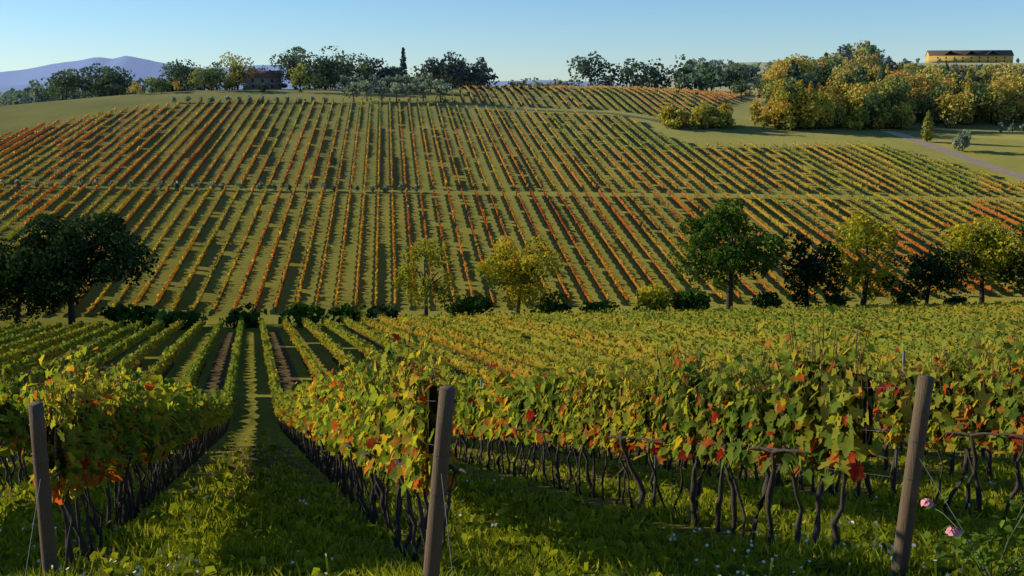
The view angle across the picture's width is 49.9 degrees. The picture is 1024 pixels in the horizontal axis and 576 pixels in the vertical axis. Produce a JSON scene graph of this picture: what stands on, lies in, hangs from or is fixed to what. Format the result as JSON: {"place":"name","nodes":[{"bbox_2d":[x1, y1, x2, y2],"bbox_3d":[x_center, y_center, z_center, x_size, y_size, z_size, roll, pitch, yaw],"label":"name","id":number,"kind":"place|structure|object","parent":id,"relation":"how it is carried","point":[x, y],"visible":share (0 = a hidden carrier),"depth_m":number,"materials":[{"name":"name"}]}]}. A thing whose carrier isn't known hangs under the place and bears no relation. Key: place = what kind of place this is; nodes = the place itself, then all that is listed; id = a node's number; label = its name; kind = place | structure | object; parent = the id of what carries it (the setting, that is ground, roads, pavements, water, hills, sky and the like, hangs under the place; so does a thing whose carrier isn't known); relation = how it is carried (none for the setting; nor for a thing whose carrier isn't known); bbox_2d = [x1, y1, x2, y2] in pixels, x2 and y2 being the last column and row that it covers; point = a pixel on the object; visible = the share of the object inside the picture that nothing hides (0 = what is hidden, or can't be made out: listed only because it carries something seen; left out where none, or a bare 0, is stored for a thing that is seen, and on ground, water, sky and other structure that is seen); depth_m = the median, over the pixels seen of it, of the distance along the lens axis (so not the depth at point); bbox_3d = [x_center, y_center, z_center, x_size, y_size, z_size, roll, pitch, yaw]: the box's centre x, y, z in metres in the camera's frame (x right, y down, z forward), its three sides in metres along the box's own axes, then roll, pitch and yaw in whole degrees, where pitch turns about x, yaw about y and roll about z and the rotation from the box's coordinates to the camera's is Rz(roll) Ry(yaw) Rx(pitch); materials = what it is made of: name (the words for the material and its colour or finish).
{"place":"outdoors","nodes":[
{"label":"outdoors","id":0,"kind":"place"},
{"bbox_2d":[0,56,418,86],"bbox_3d":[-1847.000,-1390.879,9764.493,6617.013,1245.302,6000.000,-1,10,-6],"label":"mountain","id":1,"kind":"structure","parent":0,"point":[141,68],"depth_m":8357.85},
{"bbox_2d":[0,80,618,93],"bbox_3d":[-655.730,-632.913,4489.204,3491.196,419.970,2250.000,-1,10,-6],"label":"trees","id":2,"kind":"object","parent":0,"point":[3,89],"depth_m":4063.26,"materials":[{"name":"green plant"}]},
{"bbox_2d":[0,62,1023,575],"bbox_3d":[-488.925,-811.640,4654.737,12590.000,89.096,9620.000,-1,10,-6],"label":"ground","id":3,"kind":"structure","parent":0,"point":[254,412],"depth_m":269.36,"materials":[{"name":"green plant"}]},
{"bbox_2d":[243,68,281,88],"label":"farmhouse walls","id":4,"kind":"structure","parent":3,"relation":"on","point":[257,82],"depth_m":457.43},
{"bbox_2d":[242,70,281,76],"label":"roof","id":5,"kind":"structure","parent":4,"relation":"on","point":[262,73],"depth_m":458.48,"materials":[{"name":"brown tile"}]},
{"bbox_2d":[252,79,272,87],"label":"windows","id":6,"kind":"structure","parent":4,"relation":"in","point":[262,80],"depth_m":457.32,"materials":[{"name":"black glass"}]},
{"bbox_2d":[28,375,933,575],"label":"wooden posts","id":7,"kind":"object","parent":3,"relation":"on","point":[907,506],"visible":1,"depth_m":8.03,"materials":[{"name":"brown wood"}]},
{"bbox_2d":[1,382,1010,575],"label":"trellis wires","id":8,"kind":"object","parent":3,"relation":"on","point":[608,444],"visible":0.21,"depth_m":8.21,"materials":[{"name":"grey metal"}]},
{"bbox_2d":[0,348,1017,480],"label":"vine leaves","id":9,"kind":"object","parent":3,"relation":"on","point":[214,435],"visible":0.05,"depth_m":39.75,"materials":[{"name":"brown plant"}]},
{"bbox_2d":[116,351,905,523],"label":"steel trellis posts","id":10,"kind":"object","parent":3,"relation":"on","point":[655,468],"visible":0.14,"depth_m":14.02,"materials":[{"name":"grey metal"}]},
{"bbox_2d":[0,428,1023,575],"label":"grass","id":11,"kind":"structure","parent":3,"relation":"on","point":[606,533],"depth_m":11.93,"materials":[{"name":"green plant"}]},
{"bbox_2d":[0,453,992,575],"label":"wildflowers","id":12,"kind":"object","parent":11,"relation":"attached to","point":[495,524],"visible":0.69,"depth_m":9.09,"materials":[{"name":"white plant"}]},
{"bbox_2d":[920,493,1023,575],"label":"rose bush","id":13,"kind":"object","parent":11,"relation":"on","point":[957,542],"depth_m":7.50,"materials":[{"name":"green plant"}]},
{"bbox_2d":[0,299,1023,433],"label":"vineyard rows","id":14,"kind":"object","parent":3,"relation":"on","point":[563,339],"visible":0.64,"depth_m":115.75,"materials":[{"name":"green plant"}]},
{"bbox_2d":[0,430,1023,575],"bbox_3d":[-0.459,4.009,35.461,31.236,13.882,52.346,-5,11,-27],"label":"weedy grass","id":15,"kind":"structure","parent":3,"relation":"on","point":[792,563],"depth_m":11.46,"materials":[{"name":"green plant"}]},
{"bbox_2d":[0,42,1023,329],"bbox_3d":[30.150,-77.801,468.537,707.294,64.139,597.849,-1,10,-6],"label":"tree foliage","id":16,"kind":"object","parent":3,"relation":"on","point":[710,226],"visible":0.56,"depth_m":403.15,"materials":[{"name":"green plant"}]},
{"bbox_2d":[0,44,1023,325],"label":"tree foliage","id":17,"kind":"object","parent":3,"relation":"on","point":[48,264],"visible":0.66,"depth_m":181.72,"materials":[{"name":"green plant"}]},
{"bbox_2d":[0,87,1023,317],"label":"hill vine trunks","id":18,"kind":"object","parent":3,"relation":"on","point":[548,88],"visible":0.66,"depth_m":299.68,"materials":[{"name":"brown plant"}]},
{"bbox_2d":[0,84,1023,311],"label":"vineyard rows","id":19,"kind":"object","parent":18,"relation":"attached to","point":[707,93],"visible":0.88,"depth_m":289.01,"materials":[{"name":"green plant"}]},
{"bbox_2d":[0,56,1023,191],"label":"olive tree foliage","id":20,"kind":"object","parent":3,"relation":"on","point":[962,141],"visible":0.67,"depth_m":416.68,"materials":[{"name":"green plant"}]},
{"bbox_2d":[0,361,1023,573],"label":"vine","id":21,"kind":"object","parent":3,"relation":"on","point":[354,472],"depth_m":12.15,"materials":[{"name":"plant"}]},
{"bbox_2d":[0,357,750,466],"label":"vine leaves","id":22,"kind":"object","parent":21,"relation":"attached to","point":[174,410],"visible":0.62,"depth_m":20.55,"materials":[{"name":"green plant"}]},
{"bbox_2d":[18,304,1023,504],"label":"vine leaves","id":23,"kind":"object","parent":21,"relation":"attached to","point":[98,462],"visible":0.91,"depth_m":11.17,"materials":[{"name":"green plant"}]},
{"bbox_2d":[9,52,1023,324],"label":"tree trunks","id":24,"kind":"object","parent":3,"relation":"on","point":[729,300],"visible":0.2,"depth_m":194.39,"materials":[{"name":"brown plant"}]},
{"bbox_2d":[126,39,1023,310],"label":"autumn tree","id":25,"kind":"object","parent":3,"relation":"on","point":[834,108],"visible":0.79,"depth_m":376.51,"materials":[{"name":"yellow plant"}]},
{"bbox_2d":[925,52,1012,62],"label":"yellow barn walls","id":26,"kind":"structure","parent":3,"relation":"on","point":[966,59],"depth_m":760.04,"materials":[{"name":"yellow paint"}]},
{"bbox_2d":[925,50,1013,55],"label":"roof","id":27,"kind":"structure","parent":26,"relation":"on","point":[970,52],"depth_m":761.44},
{"bbox_2d":[937,57,1005,61],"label":"windows","id":28,"kind":"structure","parent":26,"relation":"in","point":[971,58],"depth_m":759.73,"materials":[{"name":"black glass"}]},
{"bbox_2d":[0,0,1023,82],"label":"sky","id":29,"kind":"structure","parent":0,"point":[517,39],"materials":[{"name":"blue"}]},
{"bbox_2d":[429,103,693,129],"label":"farm track","id":30,"kind":"structure","parent":0,"point":[655,120],"depth_m":404.08,"materials":[{"name":"green plant"}]},
{"bbox_2d":[881,131,1023,180],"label":"dirt road","id":31,"kind":"structure","parent":0,"point":[1014,174],"depth_m":335.49,"materials":[{"name":"grey gravel"}]}
]}

